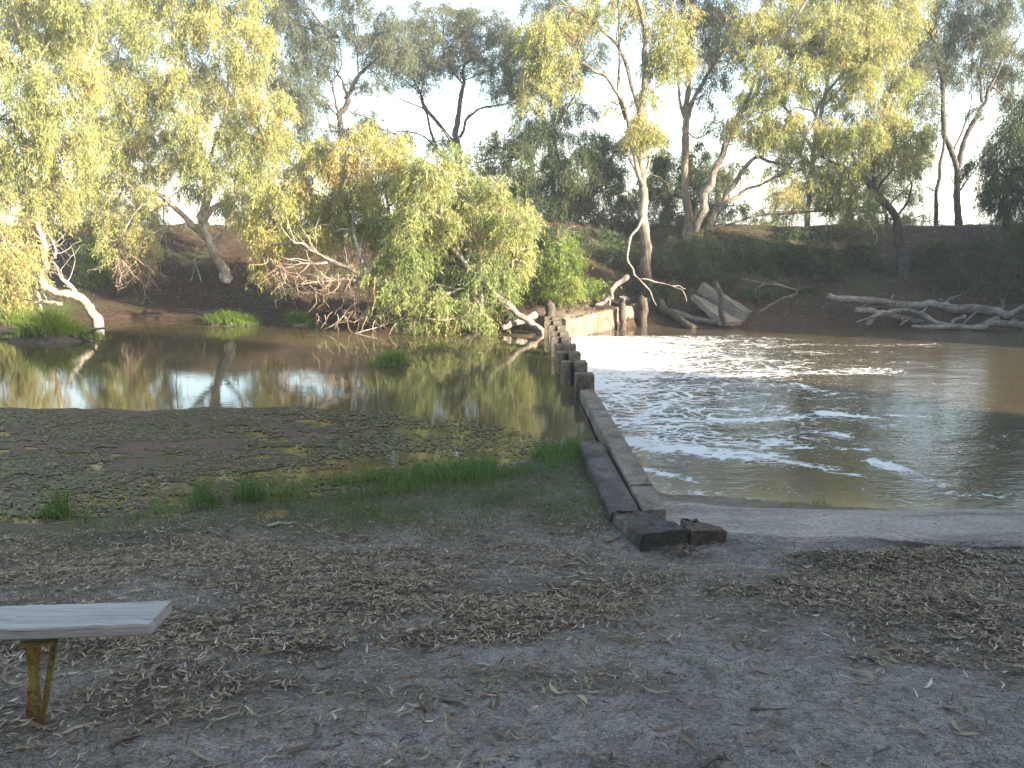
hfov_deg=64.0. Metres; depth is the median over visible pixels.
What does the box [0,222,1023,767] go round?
ground
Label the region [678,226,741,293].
shrub
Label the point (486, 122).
sky
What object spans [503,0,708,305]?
gum tree
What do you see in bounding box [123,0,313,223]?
gum tree
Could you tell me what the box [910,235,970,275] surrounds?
shrub
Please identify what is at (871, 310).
driftwood log
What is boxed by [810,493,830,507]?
weed
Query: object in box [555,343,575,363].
weir pier
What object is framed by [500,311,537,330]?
fallen log
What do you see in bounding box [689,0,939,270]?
gum tree
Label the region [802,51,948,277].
gum tree
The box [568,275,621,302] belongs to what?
shrub
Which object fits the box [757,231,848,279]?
shrub
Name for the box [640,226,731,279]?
shrub
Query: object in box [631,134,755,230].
bushy tree
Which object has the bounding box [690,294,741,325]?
broken slab
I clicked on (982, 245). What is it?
shrub
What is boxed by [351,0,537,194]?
gum tree
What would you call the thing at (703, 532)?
broken chunk
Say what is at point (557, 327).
weir pier
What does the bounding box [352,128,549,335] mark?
gum tree
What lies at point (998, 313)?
fallen tree
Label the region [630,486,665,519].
wall slab
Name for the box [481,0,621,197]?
gum tree
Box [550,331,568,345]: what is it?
weir pier
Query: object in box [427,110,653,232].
bushy tree
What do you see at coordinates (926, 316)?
driftwood log
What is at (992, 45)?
gum tree
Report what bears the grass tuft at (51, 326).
on the water at (506, 378)
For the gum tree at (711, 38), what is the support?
on the ground at (858, 736)
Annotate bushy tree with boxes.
[315,166,504,225]
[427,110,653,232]
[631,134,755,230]
[747,99,942,226]
[947,84,1023,291]
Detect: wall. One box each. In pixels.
[561,303,638,337]
[579,389,652,492]
[579,440,638,522]
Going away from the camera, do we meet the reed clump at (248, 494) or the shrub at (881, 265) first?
the reed clump at (248, 494)
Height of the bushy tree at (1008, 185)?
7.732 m
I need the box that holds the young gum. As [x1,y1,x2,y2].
[521,219,596,311]
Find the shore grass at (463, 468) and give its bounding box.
[0,434,584,527]
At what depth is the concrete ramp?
7.32 m
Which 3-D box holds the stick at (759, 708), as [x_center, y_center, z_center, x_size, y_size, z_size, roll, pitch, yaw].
[0.957,1.210,3.056,0.142,0.017,0.012,-1,10,-4]
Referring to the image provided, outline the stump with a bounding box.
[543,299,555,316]
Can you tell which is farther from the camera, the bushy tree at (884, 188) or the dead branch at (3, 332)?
the bushy tree at (884, 188)
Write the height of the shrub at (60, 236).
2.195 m
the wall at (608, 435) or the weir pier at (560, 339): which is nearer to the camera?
the wall at (608, 435)
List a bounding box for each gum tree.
[0,0,135,326]
[0,1,167,223]
[54,0,304,303]
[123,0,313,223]
[224,112,478,336]
[245,0,446,196]
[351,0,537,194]
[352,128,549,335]
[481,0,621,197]
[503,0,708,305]
[629,0,765,239]
[683,0,956,225]
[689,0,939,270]
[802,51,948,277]
[885,0,1023,225]
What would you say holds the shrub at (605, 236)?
on the ground at (858, 736)
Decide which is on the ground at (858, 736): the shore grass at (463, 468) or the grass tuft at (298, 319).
the shore grass at (463, 468)
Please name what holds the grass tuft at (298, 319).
on the water at (506, 378)
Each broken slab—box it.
[618,296,630,301]
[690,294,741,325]
[697,282,749,321]
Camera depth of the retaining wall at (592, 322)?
23.23 m
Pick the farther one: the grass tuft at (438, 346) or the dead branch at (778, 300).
the dead branch at (778, 300)
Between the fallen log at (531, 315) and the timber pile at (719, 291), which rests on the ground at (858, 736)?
the timber pile at (719, 291)
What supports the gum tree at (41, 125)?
on the ground at (858, 736)
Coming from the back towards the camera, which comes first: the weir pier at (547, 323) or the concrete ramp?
the weir pier at (547, 323)
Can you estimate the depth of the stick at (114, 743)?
2.77 m
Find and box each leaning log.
[656,299,696,328]
[672,309,726,325]
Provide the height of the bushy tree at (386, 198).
4.233 m
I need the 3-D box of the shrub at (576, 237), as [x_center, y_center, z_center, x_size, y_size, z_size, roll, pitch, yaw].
[1.340,-4.428,27.875,2.052,2.328,3.672,-10,14,-42]
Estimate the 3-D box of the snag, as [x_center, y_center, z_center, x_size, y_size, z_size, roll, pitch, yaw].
[3.061,-2.846,24.855,0.316,0.888,1.679,8,13,38]
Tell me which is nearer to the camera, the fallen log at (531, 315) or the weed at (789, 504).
the weed at (789, 504)
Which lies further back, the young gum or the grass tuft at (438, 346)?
the young gum
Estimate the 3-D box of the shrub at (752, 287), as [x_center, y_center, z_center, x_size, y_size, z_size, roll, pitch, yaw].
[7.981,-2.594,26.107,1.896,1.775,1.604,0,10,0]
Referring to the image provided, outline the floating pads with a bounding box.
[0,405,571,516]
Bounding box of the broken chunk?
[680,518,726,545]
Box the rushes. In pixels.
[539,340,550,353]
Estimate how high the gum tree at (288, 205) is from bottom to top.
7.448 m
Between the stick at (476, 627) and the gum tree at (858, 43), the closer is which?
the stick at (476, 627)
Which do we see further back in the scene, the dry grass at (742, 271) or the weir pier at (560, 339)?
the dry grass at (742, 271)
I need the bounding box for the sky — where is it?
[0,0,1023,225]
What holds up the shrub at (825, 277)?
on the ground at (858, 736)
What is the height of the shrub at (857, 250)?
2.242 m
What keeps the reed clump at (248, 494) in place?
on the ground at (858, 736)
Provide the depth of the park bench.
2.83 m
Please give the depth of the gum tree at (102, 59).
34.30 m
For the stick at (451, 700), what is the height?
0.037 m
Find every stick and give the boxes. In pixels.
[110,734,140,747]
[207,529,228,536]
[267,521,295,527]
[310,610,357,614]
[441,697,468,707]
[469,621,493,630]
[476,693,496,696]
[604,536,619,542]
[700,754,723,767]
[750,707,786,710]
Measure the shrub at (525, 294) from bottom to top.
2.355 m
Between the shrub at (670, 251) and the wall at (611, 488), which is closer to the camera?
the wall at (611, 488)
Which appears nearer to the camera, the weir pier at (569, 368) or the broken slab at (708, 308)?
the weir pier at (569, 368)
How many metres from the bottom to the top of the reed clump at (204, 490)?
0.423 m
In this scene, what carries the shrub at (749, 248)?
on the ground at (858, 736)
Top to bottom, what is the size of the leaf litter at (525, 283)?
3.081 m
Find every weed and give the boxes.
[780,498,796,507]
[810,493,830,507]
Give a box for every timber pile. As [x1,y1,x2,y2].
[618,301,626,329]
[637,295,648,326]
[666,293,669,304]
[713,281,725,324]
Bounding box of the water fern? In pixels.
[0,406,387,530]
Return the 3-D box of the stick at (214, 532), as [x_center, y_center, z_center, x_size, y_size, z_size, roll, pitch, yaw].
[-2.541,1.290,7.063,0.256,0.033,0.046,6,12,31]
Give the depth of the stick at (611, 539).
6.75 m
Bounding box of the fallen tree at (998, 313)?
[826,288,1023,328]
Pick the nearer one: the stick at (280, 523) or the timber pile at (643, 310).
the stick at (280, 523)
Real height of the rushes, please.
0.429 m
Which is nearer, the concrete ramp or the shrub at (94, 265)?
the concrete ramp
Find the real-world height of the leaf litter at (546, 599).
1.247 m
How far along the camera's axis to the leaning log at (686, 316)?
24.79 m
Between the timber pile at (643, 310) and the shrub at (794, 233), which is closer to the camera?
the timber pile at (643, 310)
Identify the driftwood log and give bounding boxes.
[854,306,924,324]
[856,308,965,329]
[911,319,1023,330]
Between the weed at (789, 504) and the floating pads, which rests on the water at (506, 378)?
the floating pads
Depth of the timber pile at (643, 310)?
24.77 m
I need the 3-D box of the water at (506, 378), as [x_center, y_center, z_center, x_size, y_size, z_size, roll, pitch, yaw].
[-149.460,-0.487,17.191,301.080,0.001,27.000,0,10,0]
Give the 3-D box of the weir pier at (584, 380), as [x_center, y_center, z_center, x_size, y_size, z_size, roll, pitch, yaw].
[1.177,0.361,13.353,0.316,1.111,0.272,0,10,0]
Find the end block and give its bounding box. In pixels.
[612,510,690,551]
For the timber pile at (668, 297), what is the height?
0.680 m
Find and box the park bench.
[0,601,171,726]
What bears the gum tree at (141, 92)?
on the ground at (858, 736)
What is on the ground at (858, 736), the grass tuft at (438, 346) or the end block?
the end block
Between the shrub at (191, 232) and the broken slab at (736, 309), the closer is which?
the broken slab at (736, 309)
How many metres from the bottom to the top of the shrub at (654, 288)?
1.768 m
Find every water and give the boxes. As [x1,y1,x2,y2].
[0,319,595,523]
[571,326,1023,510]
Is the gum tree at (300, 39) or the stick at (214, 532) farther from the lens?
the gum tree at (300, 39)
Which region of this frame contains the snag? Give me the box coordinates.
[594,274,628,305]
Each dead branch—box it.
[0,327,108,341]
[742,278,797,311]
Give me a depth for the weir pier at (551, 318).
22.19 m
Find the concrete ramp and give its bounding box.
[661,501,1023,547]
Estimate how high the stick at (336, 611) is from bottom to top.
0.037 m
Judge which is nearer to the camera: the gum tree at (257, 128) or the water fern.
the water fern
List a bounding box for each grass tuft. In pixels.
[1,295,113,343]
[201,308,262,326]
[278,308,322,325]
[367,344,414,366]
[421,338,460,349]
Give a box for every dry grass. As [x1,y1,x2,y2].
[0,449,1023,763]
[19,216,1023,309]
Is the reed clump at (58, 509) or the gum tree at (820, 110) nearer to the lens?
the reed clump at (58, 509)
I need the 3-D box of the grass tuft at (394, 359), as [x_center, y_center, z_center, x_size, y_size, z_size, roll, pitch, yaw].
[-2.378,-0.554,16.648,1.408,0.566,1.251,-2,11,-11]
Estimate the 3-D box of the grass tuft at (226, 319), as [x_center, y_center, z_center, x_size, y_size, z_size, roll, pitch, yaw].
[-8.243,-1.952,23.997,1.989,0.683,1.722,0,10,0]
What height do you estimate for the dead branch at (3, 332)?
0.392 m
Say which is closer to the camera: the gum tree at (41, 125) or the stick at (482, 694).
the stick at (482, 694)
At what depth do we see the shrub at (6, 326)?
22.94 m
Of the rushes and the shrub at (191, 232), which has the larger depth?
the shrub at (191, 232)
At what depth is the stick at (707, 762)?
2.64 m
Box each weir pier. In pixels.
[544,316,559,320]
[544,320,561,335]
[548,325,565,341]
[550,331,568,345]
[551,336,570,355]
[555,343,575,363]
[556,351,580,372]
[560,360,587,384]
[574,372,593,398]
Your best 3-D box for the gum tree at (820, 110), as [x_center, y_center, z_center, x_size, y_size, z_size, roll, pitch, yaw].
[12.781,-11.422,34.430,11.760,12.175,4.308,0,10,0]
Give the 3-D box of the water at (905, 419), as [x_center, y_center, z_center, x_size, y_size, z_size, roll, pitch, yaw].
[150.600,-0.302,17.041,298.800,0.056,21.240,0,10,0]
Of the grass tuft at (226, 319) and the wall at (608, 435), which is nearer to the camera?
the wall at (608, 435)
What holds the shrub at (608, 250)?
on the ground at (858, 736)
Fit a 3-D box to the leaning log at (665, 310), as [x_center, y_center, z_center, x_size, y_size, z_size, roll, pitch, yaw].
[4.974,-2.100,24.970,0.318,0.921,1.691,-6,12,-31]
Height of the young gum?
3.527 m
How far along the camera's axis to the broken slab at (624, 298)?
25.09 m
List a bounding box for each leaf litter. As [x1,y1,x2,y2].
[0,477,1023,767]
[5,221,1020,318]
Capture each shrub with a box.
[0,303,38,329]
[51,222,85,244]
[69,232,126,289]
[161,225,193,237]
[504,264,555,307]
[524,220,596,256]
[563,222,635,247]
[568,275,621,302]
[582,230,638,272]
[623,276,684,306]
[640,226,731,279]
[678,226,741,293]
[707,231,799,278]
[736,276,794,303]
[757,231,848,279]
[771,225,865,242]
[796,254,852,286]
[813,233,886,264]
[846,250,896,281]
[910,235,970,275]
[960,235,1011,278]
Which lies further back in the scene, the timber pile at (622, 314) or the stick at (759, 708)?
the timber pile at (622, 314)
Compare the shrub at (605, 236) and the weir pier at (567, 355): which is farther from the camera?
the shrub at (605, 236)
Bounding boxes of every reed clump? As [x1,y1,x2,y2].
[35,472,80,518]
[178,465,230,508]
[204,447,271,502]
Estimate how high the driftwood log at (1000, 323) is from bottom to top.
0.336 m

